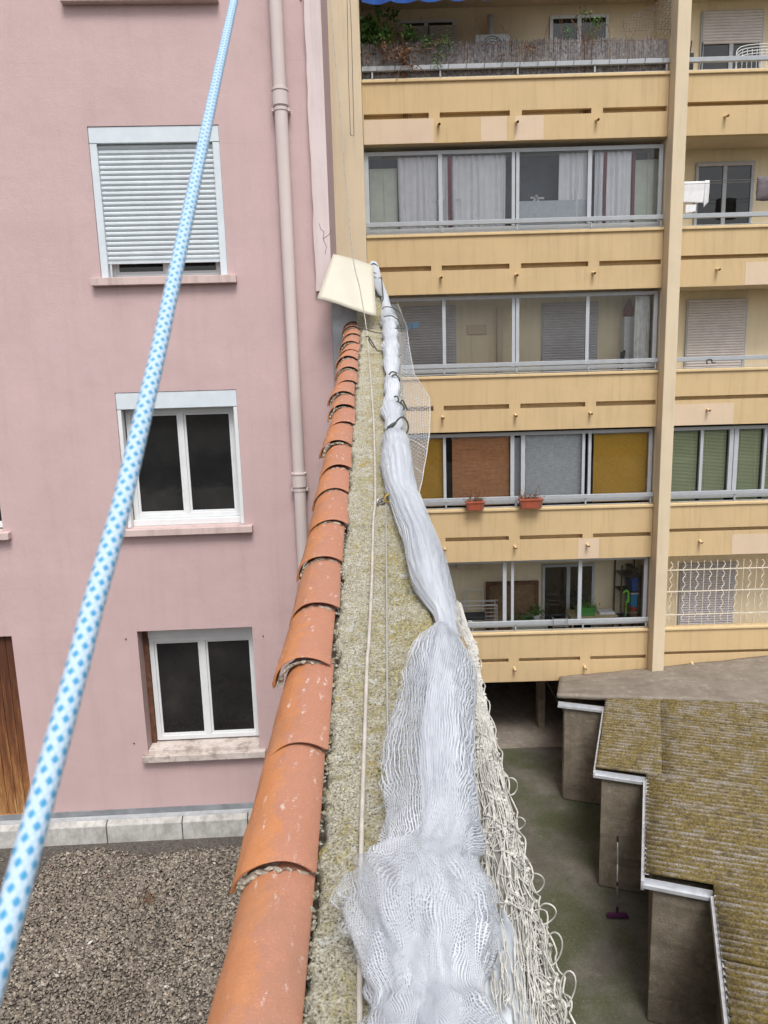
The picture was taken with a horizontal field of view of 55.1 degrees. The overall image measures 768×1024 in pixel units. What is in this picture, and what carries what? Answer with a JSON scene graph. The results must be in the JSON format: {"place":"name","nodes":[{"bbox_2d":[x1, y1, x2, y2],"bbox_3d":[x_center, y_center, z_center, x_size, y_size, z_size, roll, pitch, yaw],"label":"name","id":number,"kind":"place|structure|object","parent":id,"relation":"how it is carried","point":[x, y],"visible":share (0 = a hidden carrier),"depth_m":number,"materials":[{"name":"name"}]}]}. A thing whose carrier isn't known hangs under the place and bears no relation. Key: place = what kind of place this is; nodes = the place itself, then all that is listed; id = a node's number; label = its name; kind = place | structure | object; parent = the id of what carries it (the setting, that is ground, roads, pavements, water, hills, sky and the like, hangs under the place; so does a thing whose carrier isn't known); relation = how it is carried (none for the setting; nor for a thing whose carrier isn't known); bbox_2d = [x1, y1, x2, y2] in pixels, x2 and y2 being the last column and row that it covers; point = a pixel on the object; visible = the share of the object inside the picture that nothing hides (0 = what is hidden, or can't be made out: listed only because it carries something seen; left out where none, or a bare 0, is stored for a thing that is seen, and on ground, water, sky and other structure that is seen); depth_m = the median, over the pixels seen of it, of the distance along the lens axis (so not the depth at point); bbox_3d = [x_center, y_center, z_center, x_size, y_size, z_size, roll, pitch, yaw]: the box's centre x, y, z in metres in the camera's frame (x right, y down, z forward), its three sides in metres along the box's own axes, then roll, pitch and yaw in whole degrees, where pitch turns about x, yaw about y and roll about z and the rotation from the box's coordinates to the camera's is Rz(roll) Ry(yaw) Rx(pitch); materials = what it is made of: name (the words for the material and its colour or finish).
{"place":"outdoors","nodes":[
{"label":"outdoors","id":0,"kind":"place"},
{"bbox_2d":[0,0,237,1005],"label":"blue rope","id":1,"kind":"object","parent":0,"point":[18,882],"visible":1,"depth_m":0.37,"materials":[{"name":"fabric"}]},
{"bbox_2d":[0,0,336,820],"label":"pink building","id":2,"kind":"structure","parent":0,"point":[180,702],"depth_m":8.72,"materials":[{"name":"paint"}]},
{"bbox_2d":[0,508,11,539],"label":"window","id":3,"kind":"structure","parent":2,"relation":"in","point":[3,535],"depth_m":8.91,"materials":[{"name":"white plastic"}]},
{"bbox_2d":[0,636,30,814],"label":"door","id":4,"kind":"structure","parent":2,"relation":"in","point":[15,787],"depth_m":9.52,"materials":[{"name":"brown wood"}]},
{"bbox_2d":[60,0,218,4],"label":"window","id":5,"kind":"structure","parent":2,"relation":"in","point":[65,2],"depth_m":7.95,"materials":[{"name":"white plastic"}]},
{"bbox_2d":[88,125,236,286],"bbox_3d":[-2.559,-3.483,8.444,1.653,1.709,0.300,-2,10,-2],"label":"window","id":6,"kind":"structure","parent":2,"relation":"in","point":[138,209],"depth_m":8.42,"materials":[{"name":"white plastic"}]},
{"bbox_2d":[115,390,252,536],"bbox_3d":[-2.455,-0.596,8.970,1.630,1.725,0.310,-2,10,-2],"label":"window","id":7,"kind":"structure","parent":2,"relation":"in","point":[190,474],"depth_m":9.07,"materials":[{"name":"white plastic"}]},
{"bbox_2d":[142,627,265,762],"bbox_3d":[-2.356,2.319,9.541,1.580,1.747,0.380,-2,10,-2],"label":"window","id":8,"kind":"structure","parent":2,"relation":"in","point":[201,683],"depth_m":9.66,"materials":[{"name":"white plastic"}]},
{"bbox_2d":[132,503,713,1023],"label":"courtyard ground","id":9,"kind":"structure","parent":0,"point":[560,833],"depth_m":11.73,"materials":[{"name":"concrete"}]},
{"bbox_2d":[0,836,242,1023],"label":"terrace roof","id":10,"kind":"structure","parent":9,"relation":"on","point":[156,848],"depth_m":8.28,"materials":[{"name":"gravel"}]},
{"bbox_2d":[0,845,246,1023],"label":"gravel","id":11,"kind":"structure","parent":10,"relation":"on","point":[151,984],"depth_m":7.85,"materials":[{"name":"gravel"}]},
{"bbox_2d":[135,887,156,907],"bbox_3d":[-2.690,4.387,8.429,0.244,0.052,0.390,-3,10,-5],"label":"dead twig","id":12,"kind":"object","parent":11,"relation":"on","point":[147,898],"visible":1,"depth_m":8.38,"materials":[{"name":"wood"}]},
{"bbox_2d":[0,808,252,848],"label":"roof kerb","id":13,"kind":"structure","parent":10,"relation":"on","point":[146,827],"depth_m":9.55,"materials":[{"name":"concrete"}]},
{"bbox_2d":[207,291,476,1023],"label":"boundary wall","id":14,"kind":"structure","parent":9,"relation":"on","point":[290,957],"depth_m":2.31,"materials":[{"name":"ceramic"}]},
{"bbox_2d":[332,303,356,397],"bbox_3d":[-0.374,-0.139,9.033,0.340,5.034,0.037,-2,10,0],"label":"zinc sheet","id":15,"kind":"object","parent":14,"relation":"attached to","point":[342,316],"depth_m":8.64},
{"bbox_2d":[317,254,375,315],"bbox_3d":[-0.425,-2.562,8.324,0.658,0.731,0.383,-2,10,0],"label":"flashing plate","id":16,"kind":"object","parent":14,"relation":"on","point":[340,285],"visible":0.98,"depth_m":8.31,"materials":[{"name":"beige metal"}]},
{"bbox_2d":[330,0,376,1023],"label":"static rope","id":17,"kind":"object","parent":14,"relation":"on","point":[359,1014],"visible":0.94,"depth_m":2.55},
{"bbox_2d":[385,486,392,863],"bbox_3d":[0.011,0.283,3.255,0.015,0.753,2.881,-2,10,1],"label":"steel cable","id":18,"kind":"object","parent":14,"relation":"attached to","point":[387,716],"visible":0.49,"depth_m":2.79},
{"bbox_2d":[329,261,507,1023],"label":"white net","id":19,"kind":"object","parent":14,"relation":"on","point":[429,967],"visible":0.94,"depth_m":1.82,"materials":[{"name":"fabric"}]},
{"bbox_2d":[384,416,408,438],"bbox_3d":[0.082,-0.556,4.859,0.172,0.150,0.020,-2,10,0],"label":"tie cord","id":20,"kind":"object","parent":19,"relation":"attached to","point":[391,425],"visible":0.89,"depth_m":4.85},
{"bbox_2d":[394,395,407,409],"bbox_3d":[0.123,-0.791,5.341,0.102,0.109,0.019,-2,10,0],"label":"tie cord","id":21,"kind":"object","parent":19,"relation":"attached to","point":[400,402],"visible":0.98,"depth_m":5.34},
{"bbox_2d":[390,305,430,492],"bbox_3d":[0.229,-1.209,6.134,0.256,1.466,4.974,-2,10,0],"label":"hanging net","id":22,"kind":"object","parent":19,"relation":"hanging from","point":[412,421],"visible":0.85,"depth_m":5.60,"materials":[{"name":"fabric"}]},
{"bbox_2d":[454,600,576,1023],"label":"cord net","id":23,"kind":"object","parent":19,"relation":"hanging from","point":[505,868],"visible":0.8,"depth_m":1.92,"materials":[{"name":"fabric"}]},
{"bbox_2d":[478,904,531,1023],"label":"plastic film","id":24,"kind":"object","parent":23,"relation":"attached to","point":[508,1016],"visible":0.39,"depth_m":1.65,"materials":[{"name":"plastic"}]},
{"bbox_2d":[327,0,767,727],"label":"yellow building","id":25,"kind":"structure","parent":9,"relation":"on","point":[517,328],"depth_m":15.09,"materials":[{"name":"paint"}]},
{"bbox_2d":[347,4,353,135],"bbox_3d":[-0.628,-8.351,13.735,0.096,2.497,0.011,-2,10,0],"label":"thin wire","id":26,"kind":"object","parent":25,"relation":"attached to","point":[348,66],"visible":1,"depth_m":13.75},
{"bbox_2d":[360,2,401,65],"bbox_3d":[-0.194,-8.649,14.150,1.134,2.170,0.790,-2,10,0],"label":"shrub","id":27,"kind":"object","parent":25,"relation":"on","point":[373,32],"visible":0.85,"depth_m":13.96,"materials":[{"name":"green plant"}]},
{"bbox_2d":[369,168,397,234],"bbox_3d":[0.007,-5.819,15.180,0.563,2.260,0.400,-2,10,0],"label":"cupboard","id":28,"kind":"object","parent":25,"relation":"on","point":[383,195],"visible":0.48,"depth_m":14.88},
{"bbox_2d":[396,23,420,118],"bbox_3d":[0.480,-8.435,14.079,0.487,1.736,0.434,-2,10,0],"label":"shrub","id":29,"kind":"object","parent":25,"relation":"on","point":[410,34],"visible":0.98,"depth_m":13.95,"materials":[{"name":"green plant"}]},
{"bbox_2d":[362,0,462,4],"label":"awning","id":30,"kind":"object","parent":25,"relation":"attached to","point":[376,2],"visible":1,"depth_m":13.43,"materials":[{"name":"blue fabric"}]},
{"bbox_2d":[407,323,418,328],"bbox_3d":[0.614,-3.901,15.454,0.243,0.140,0.058,-2,10,0],"label":"blue cloth","id":31,"kind":"object","parent":25,"relation":"hanging from","point":[412,325],"visible":1,"depth_m":15.46,"materials":[{"name":"fabric"}]},
{"bbox_2d":[397,157,437,234],"bbox_3d":[0.686,-6.132,14.732,0.793,1.800,0.085,-1,10,1],"label":"curtain","id":32,"kind":"object","parent":25,"relation":"hanging from","point":[417,183],"visible":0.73,"depth_m":14.69,"materials":[{"name":"fabric"}]},
{"bbox_2d":[410,438,442,506],"bbox_3d":[0.817,-0.846,15.710,0.933,1.505,0.050,-2,10,0],"label":"roller blind","id":33,"kind":"object","parent":25,"relation":"attached to","point":[432,485],"visible":0.52,"depth_m":15.70,"materials":[{"name":"yellow fabric"}]},
{"bbox_2d":[397,18,455,52],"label":"window","id":34,"kind":"structure","parent":25,"relation":"in","point":[419,22],"depth_m":14.74,"materials":[{"name":"white plastic"}]},
{"bbox_2d":[403,305,456,376],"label":"window","id":35,"kind":"structure","parent":25,"relation":"in","point":[425,341],"depth_m":15.82,"materials":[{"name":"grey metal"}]},
{"bbox_2d":[442,156,447,227],"bbox_3d":[1.232,-6.149,14.738,0.116,1.800,0.061,4,12,27],"label":"curtain","id":36,"kind":"object","parent":25,"relation":"hanging from","point":[445,177],"visible":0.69,"depth_m":14.68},
{"bbox_2d":[447,156,451,227],"bbox_3d":[1.317,-6.145,14.705,0.081,1.800,0.036,-2,10,0],"label":"curtain","id":37,"kind":"object","parent":25,"relation":"hanging from","point":[449,190],"visible":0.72,"depth_m":14.66,"materials":[{"name":"red fabric"}]},
{"bbox_2d":[456,564,483,569],"bbox_3d":[1.928,1.198,16.573,0.594,0.134,0.250,-2,10,0],"label":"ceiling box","id":38,"kind":"object","parent":25,"relation":"attached to","point":[467,566],"visible":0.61,"depth_m":16.45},
{"bbox_2d":[463,487,490,510],"bbox_3d":[1.954,-0.274,15.401,0.610,0.496,0.237,-2,10,0],"label":"flower box","id":39,"kind":"object","parent":25,"relation":"attached to","point":[477,503],"visible":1,"depth_m":15.35,"materials":[{"name":"ceramic"}]},
{"bbox_2d":[451,155,505,232],"bbox_3d":[1.900,-6.168,14.738,1.078,1.800,0.074,-2,10,0],"label":"curtain","id":40,"kind":"object","parent":25,"relation":"hanging from","point":[478,185],"visible":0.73,"depth_m":14.69,"materials":[{"name":"fabric"}]},
{"bbox_2d":[459,600,497,629],"bbox_3d":[2.042,2.473,16.528,1.003,1.111,0.324,-2,10,0],"label":"drying rack","id":41,"kind":"object","parent":25,"relation":"on","point":[474,616],"visible":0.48,"depth_m":16.33,"materials":[{"name":"white plastic"}]},
{"bbox_2d":[451,436,509,505],"bbox_3d":[2.065,-0.882,15.710,1.257,1.505,0.050,-2,10,0],"label":"roller blind","id":42,"kind":"object","parent":25,"relation":"attached to","point":[481,464],"visible":0.94,"depth_m":15.70,"materials":[{"name":"brown fabric"}]},
{"bbox_2d":[473,34,509,62],"bbox_3d":[2.131,-9.144,14.601,0.679,0.482,0.320,-2,10,0],"label":"air conditioner","id":43,"kind":"object","parent":25,"relation":"attached to","point":[488,37],"visible":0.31,"depth_m":14.43,"materials":[{"name":"white plastic"}]},
{"bbox_2d":[368,153,647,234],"bbox_3d":[2.552,-6.033,15.286,5.750,2.500,0.020,-2,10,0],"label":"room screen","id":44,"kind":"object","parent":25,"relation":"attached to","point":[539,176],"visible":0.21,"depth_m":15.12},
{"bbox_2d":[486,580,538,630],"bbox_3d":[2.945,2.450,16.920,1.194,1.768,0.070,-2,10,0],"label":"framed board","id":45,"kind":"object","parent":25,"relation":"on","point":[526,595],"visible":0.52,"depth_m":16.83,"materials":[{"name":"brown wood"}]},
{"bbox_2d":[364,144,663,233],"bbox_3d":[2.566,-6.386,14.601,5.878,1.520,0.070,-2,10,0],"label":"window","id":46,"kind":"structure","parent":25,"relation":"in","point":[514,178],"depth_m":14.56,"materials":[{"name":"glass"}]},
{"bbox_2d":[362,35,666,78],"bbox_3d":[2.499,-8.697,14.025,5.840,0.737,0.138,-2,10,0],"label":"reed screen","id":47,"kind":"object","parent":25,"relation":"on","point":[573,51],"visible":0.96,"depth_m":14.06,"materials":[{"name":"grey wicker"}]},
{"bbox_2d":[360,35,440,80],"bbox_3d":[0.299,-8.572,13.956,1.577,0.799,0.450,-2,10,0],"label":"vine","id":48,"kind":"object","parent":47,"relation":"attached to","point":[402,53],"visible":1,"depth_m":13.88,"materials":[{"name":"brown plant"}]},
{"bbox_2d":[415,27,454,68],"bbox_3d":[0.984,-8.735,13.835,0.790,0.704,0.446,-2,10,0],"label":"vine","id":49,"kind":"object","parent":47,"relation":"attached to","point":[440,40],"visible":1,"depth_m":13.87,"materials":[{"name":"green plant"}]},
{"bbox_2d":[494,40,539,64],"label":"twigs","id":50,"kind":"object","parent":47,"relation":"hanging from","point":[531,51],"visible":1,"depth_m":13.90,"materials":[{"name":"brown plant"}]},
{"bbox_2d":[514,438,519,504],"bbox_3d":[2.858,-0.860,15.728,0.151,1.450,0.020,-2,10,0],"label":"grey board","id":51,"kind":"object","parent":25,"relation":"attached to","point":[516,464],"visible":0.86,"depth_m":15.70,"materials":[{"name":"metal"}]},
{"bbox_2d":[377,14,666,47],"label":"bare stalks","id":52,"kind":"object","parent":25,"relation":"on","point":[543,39],"visible":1,"depth_m":13.91,"materials":[{"name":"brown plant"}]},
{"bbox_2d":[389,291,657,373],"bbox_3d":[2.645,-3.663,15.101,5.878,1.520,0.070,-2,10,0],"label":"window","id":53,"kind":"structure","parent":25,"relation":"in","point":[514,298],"depth_m":15.06,"materials":[{"name":"grey metal"}]},
{"bbox_2d":[510,626,547,629],"bbox_3d":[3.251,2.954,16.557,0.800,0.930,0.230,-2,10,0],"label":"cabinet","id":54,"kind":"object","parent":25,"relation":"on","point":[530,627],"visible":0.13,"depth_m":16.37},
{"bbox_2d":[509,611,539,619],"bbox_3d":[3.138,2.375,16.432,0.697,0.357,0.243,-2,10,0],"label":"trailing plant","id":55,"kind":"object","parent":54,"relation":"on","point":[523,617],"visible":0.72,"depth_m":16.41,"materials":[{"name":"green plant"}]},
{"bbox_2d":[527,602,546,619],"bbox_3d":[3.424,2.225,16.408,0.483,0.440,0.305,-2,10,0],"label":"potted plant","id":56,"kind":"object","parent":54,"relation":"on","point":[536,610],"visible":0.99,"depth_m":16.38,"materials":[{"name":"green plant"}]},
{"bbox_2d":[515,485,544,508],"bbox_3d":[2.990,-0.316,15.399,0.730,0.504,0.236,-2,10,0],"label":"flower box","id":57,"kind":"object","parent":25,"relation":"attached to","point":[530,502],"visible":1,"depth_m":15.35,"materials":[{"name":"ceramic"}]},
{"bbox_2d":[409,428,652,505],"bbox_3d":[2.723,-0.929,15.603,5.878,1.520,0.070,-2,10,0],"label":"window","id":58,"kind":"structure","parent":25,"relation":"in","point":[650,430],"depth_m":15.54,"materials":[{"name":"grey metal"}]},
{"bbox_2d":[443,557,647,627],"bbox_3d":[2.801,1.774,16.099,5.878,1.520,0.070,-2,10,0],"label":"window","id":59,"kind":"structure","parent":25,"relation":"in","point":[645,559],"depth_m":16.05,"materials":[{"name":"grey metal"}]},
{"bbox_2d":[519,199,585,225],"bbox_3d":[3.392,-5.973,14.773,1.369,0.520,0.010,-2,10,0],"label":"wind screen","id":60,"kind":"object","parent":25,"relation":"attached to","point":[548,209],"visible":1,"depth_m":14.75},
{"bbox_2d":[525,434,581,503],"bbox_3d":[3.616,-0.926,15.710,1.236,1.505,0.050,-2,10,0],"label":"roller blind","id":61,"kind":"object","parent":25,"relation":"attached to","point":[552,464],"visible":0.9,"depth_m":15.70,"materials":[{"name":"grey fabric"}]},
{"bbox_2d":[542,563,594,628],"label":"window","id":62,"kind":"structure","parent":25,"relation":"in","point":[559,581],"depth_m":16.89,"materials":[{"name":"glass"}]},
{"bbox_2d":[541,302,598,372],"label":"window","id":63,"kind":"structure","parent":25,"relation":"in","point":[563,324],"depth_m":15.83,"materials":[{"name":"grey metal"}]},
{"bbox_2d":[558,153,586,229],"bbox_3d":[3.794,-6.225,14.753,0.610,1.800,0.084,-2,10,0],"label":"curtain","id":64,"kind":"object","parent":25,"relation":"hanging from","point":[572,176],"visible":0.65,"depth_m":14.68,"materials":[{"name":"fabric"}]},
{"bbox_2d":[549,14,608,57],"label":"window","id":65,"kind":"structure","parent":25,"relation":"in","point":[565,20],"depth_m":14.78,"materials":[{"name":"white plastic"}]},
{"bbox_2d":[556,6,607,113],"bbox_3d":[3.788,-8.619,14.073,0.995,1.914,0.406,-2,10,0],"label":"shrub","id":66,"kind":"object","parent":25,"relation":"on","point":[583,42],"visible":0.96,"depth_m":14.01,"materials":[{"name":"green plant"}]},
{"bbox_2d":[565,609,617,627],"bbox_3d":[4.699,2.805,16.746,1.048,1.072,0.520,-2,10,0],"label":"table","id":67,"kind":"object","parent":25,"relation":"on","point":[571,614],"visible":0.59,"depth_m":16.44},
{"bbox_2d":[573,596,599,615],"bbox_3d":[4.497,2.096,16.470,0.694,0.459,0.254,-2,10,0],"label":"flower box","id":68,"kind":"object","parent":67,"relation":"on","point":[588,609],"visible":0.86,"depth_m":16.43,"materials":[{"name":"green plastic"}]},
{"bbox_2d":[597,609,614,614],"bbox_3d":[4.989,2.250,16.579,0.344,0.060,0.250,-2,10,0],"label":"tray","id":69,"kind":"object","parent":67,"relation":"on","point":[605,612],"visible":1,"depth_m":16.50,"materials":[{"name":"white plastic"}]},
{"bbox_2d":[594,152,603,222],"bbox_3d":[4.292,-6.236,14.734,0.182,1.800,0.075,1,11,16],"label":"curtain","id":70,"kind":"object","parent":25,"relation":"hanging from","point":[598,189],"visible":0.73,"depth_m":14.68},
{"bbox_2d":[603,151,606,228],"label":"curtain","id":71,"kind":"object","parent":25,"relation":"hanging from","point":[604,183],"visible":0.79,"depth_m":14.66,"materials":[{"name":"red fabric"}]},
{"bbox_2d":[606,151,631,228],"bbox_3d":[4.686,-6.248,14.736,0.513,1.800,0.074,0,10,7],"label":"curtain","id":72,"kind":"object","parent":25,"relation":"hanging from","point":[618,189],"visible":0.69,"depth_m":14.69,"materials":[{"name":"fabric"}]},
{"bbox_2d":[592,432,648,501],"bbox_3d":[5.082,-0.969,15.710,1.281,1.505,0.050,-2,10,0],"label":"roller blind","id":73,"kind":"object","parent":25,"relation":"attached to","point":[619,462],"visible":0.95,"depth_m":15.70,"materials":[{"name":"yellow fabric"}]},
{"bbox_2d":[618,316,634,370],"bbox_3d":[5.218,-3.156,15.868,0.243,2.021,0.400,-2,10,0],"label":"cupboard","id":74,"kind":"object","parent":25,"relation":"on","point":[626,333],"visible":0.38,"depth_m":15.60,"materials":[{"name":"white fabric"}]},
{"bbox_2d":[612,559,642,626],"bbox_3d":[5.496,2.215,16.677,0.461,2.212,0.510,-2,10,0],"label":"storage shelf","id":75,"kind":"object","parent":25,"relation":"on","point":[623,573],"visible":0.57,"depth_m":16.44,"materials":[{"name":"black metal"}]},
{"bbox_2d":[624,605,637,616],"bbox_3d":[5.587,2.257,16.670,0.177,0.170,0.440,-2,10,0],"label":"storage box","id":76,"kind":"object","parent":75,"relation":"on","point":[630,612],"visible":0.68,"depth_m":16.48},
{"bbox_2d":[625,603,636,610],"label":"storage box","id":77,"kind":"object","parent":76,"relation":"on","point":[633,608],"visible":0.61,"depth_m":16.45,"materials":[{"name":"red plastic"}]},
{"bbox_2d":[625,593,638,606],"bbox_3d":[5.577,1.926,16.609,0.177,0.339,0.440,-2,10,0],"label":"storage box","id":78,"kind":"object","parent":77,"relation":"on","point":[633,599],"visible":0.59,"depth_m":16.42,"materials":[{"name":"blue plastic"}]},
{"bbox_2d":[625,564,637,574],"bbox_3d":[5.539,1.287,16.492,0.137,0.159,0.440,-2,10,0],"label":"storage box","id":79,"kind":"object","parent":75,"relation":"on","point":[631,569],"visible":1,"depth_m":16.36,"materials":[{"name":"black plastic"}]},
{"bbox_2d":[626,577,638,590],"bbox_3d":[5.567,1.564,16.543,0.177,0.335,0.440,-2,10,0],"label":"storage box","id":80,"kind":"object","parent":75,"relation":"on","point":[631,583],"visible":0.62,"depth_m":16.36,"materials":[{"name":"blue plastic"}]},
{"bbox_2d":[623,299,632,316],"bbox_3d":[5.178,-4.272,15.613,0.200,0.468,0.200,-2,10,0],"label":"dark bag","id":81,"kind":"object","parent":25,"relation":"on","point":[628,310],"visible":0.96,"depth_m":15.54,"materials":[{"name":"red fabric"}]},
{"bbox_2d":[631,151,635,221],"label":"curtain","id":82,"kind":"object","parent":25,"relation":"hanging from","point":[633,180],"visible":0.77,"depth_m":14.65,"materials":[{"name":"red fabric"}]},
{"bbox_2d":[633,296,650,373],"bbox_3d":[5.345,-3.601,15.284,0.314,1.700,0.070,-2,10,0],"label":"curtain","id":83,"kind":"object","parent":25,"relation":"hanging from","point":[641,326],"visible":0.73,"depth_m":15.25,"materials":[{"name":"fabric"}]},
{"bbox_2d":[630,159,657,227],"bbox_3d":[5.329,-5.986,15.177,0.608,2.289,0.400,-2,10,0],"label":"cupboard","id":84,"kind":"object","parent":25,"relation":"on","point":[646,173],"visible":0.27,"depth_m":14.87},
{"bbox_2d":[622,0,671,37],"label":"wire trellis","id":85,"kind":"object","parent":25,"relation":"attached to","point":[665,18],"visible":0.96,"depth_m":13.98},
{"bbox_2d":[671,431,697,500],"bbox_3d":[6.324,-0.977,15.710,0.680,1.490,0.030,-2,10,0],"label":"venetian blind","id":86,"kind":"object","parent":25,"relation":"hanging from","point":[682,477],"visible":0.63,"depth_m":15.70,"materials":[{"name":"plastic"}]},
{"bbox_2d":[689,41,702,69],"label":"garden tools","id":87,"kind":"object","parent":25,"relation":"on","point":[691,64],"visible":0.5,"depth_m":14.21,"materials":[{"name":"plastic"}]},
{"bbox_2d":[677,562,735,624],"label":"window","id":88,"kind":"structure","parent":25,"relation":"in","point":[707,573],"depth_m":16.90,"materials":[{"name":"grey metal"}]},
{"bbox_2d":[699,430,726,499],"bbox_3d":[7.014,-0.996,15.710,0.520,1.490,0.030,-2,10,0],"label":"venetian blind","id":89,"kind":"object","parent":25,"relation":"hanging from","point":[718,470],"visible":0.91,"depth_m":15.70,"materials":[{"name":"plastic"}]},
{"bbox_2d":[683,298,747,371],"bbox_3d":[7.148,-3.804,15.878,1.296,1.529,0.067,-2,10,0],"label":"window","id":90,"kind":"structure","parent":25,"relation":"in","point":[713,327],"depth_m":15.83,"materials":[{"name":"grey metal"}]},
{"bbox_2d":[671,423,767,501],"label":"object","id":91,"kind":"object","parent":25,"relation":"attached to","point":[725,463],"depth_m":16.09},
{"bbox_2d":[671,425,767,498],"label":"window","id":92,"kind":"structure","parent":25,"relation":"in","point":[733,437],"depth_m":15.56,"materials":[{"name":"grey metal"}]},
{"bbox_2d":[686,179,757,183],"bbox_3d":[7.540,-6.529,14.489,3.550,0.088,0.068,-2,10,0],"label":"washing line","id":93,"kind":"object","parent":25,"relation":"attached to","point":[725,180],"visible":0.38,"depth_m":14.49,"materials":[{"name":"grey metal"}]},
{"bbox_2d":[683,181,704,202],"bbox_3d":[6.137,-6.311,14.548,0.457,0.410,0.031,-2,10,0],"label":"towel","id":94,"kind":"object","parent":93,"relation":"hanging from","point":[693,191],"visible":0.93,"depth_m":14.54,"materials":[{"name":"white fabric"}]},
{"bbox_2d":[703,180,709,206],"bbox_3d":[6.369,-6.281,14.540,0.102,0.500,0.031,-2,10,0],"label":"cloth","id":95,"kind":"object","parent":93,"relation":"hanging from","point":[706,193],"visible":1,"depth_m":14.53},
{"bbox_2d":[756,176,767,200],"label":"towel","id":96,"kind":"object","parent":93,"relation":"hanging from","point":[762,189],"visible":1,"depth_m":14.47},
{"bbox_2d":[693,161,754,225],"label":"window","id":97,"kind":"structure","parent":25,"relation":"in","point":[724,197],"depth_m":15.35,"materials":[{"name":"glass"}]},
{"bbox_2d":[699,9,764,69],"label":"window","id":98,"kind":"structure","parent":25,"relation":"in","point":[722,32],"depth_m":14.79,"materials":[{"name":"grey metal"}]},
{"bbox_2d":[735,429,760,498],"bbox_3d":[7.744,-1.017,15.710,0.520,1.490,0.030,-2,10,0],"label":"venetian blind","id":99,"kind":"object","parent":25,"relation":"hanging from","point":[752,469],"visible":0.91,"depth_m":15.70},
{"bbox_2d":[735,43,767,68],"bbox_3d":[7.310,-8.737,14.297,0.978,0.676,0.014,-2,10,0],"label":"chair","id":100,"kind":"object","parent":25,"relation":"attached to","point":[752,50],"visible":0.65,"depth_m":14.26,"materials":[{"name":"white plastic"}]},
{"bbox_2d":[761,436,767,497],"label":"venetian blind","id":101,"kind":"object","parent":25,"relation":"hanging from","point":[766,478],"visible":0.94,"depth_m":15.75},
{"bbox_2d":[606,836,628,917],"bbox_3d":[3.575,5.597,11.297,0.334,1.253,0.234,-2,10,0],"label":"broom","id":102,"kind":"object","parent":9,"relation":"on","point":[617,914],"visible":1,"depth_m":11.31,"materials":[{"name":"metal"}]},
{"bbox_2d":[557,655,767,1023],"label":"garage row","id":103,"kind":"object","parent":9,"relation":"on","point":[666,768],"visible":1,"depth_m":11.17,"materials":[{"name":"concrete"}]},
{"bbox_2d":[460,681,562,748],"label":"passage floor","id":104,"kind":"structure","parent":0,"point":[513,710],"depth_m":18.05,"materials":[{"name":"concrete"}]},
{"bbox_2d":[685,205,695,212],"bbox_3d":[6.084,-6.012,14.613,0.218,0.161,0.031,-2,10,0],"label":"cloth","id":105,"kind":"object","parent":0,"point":[690,208],"visible":1,"depth_m":14.61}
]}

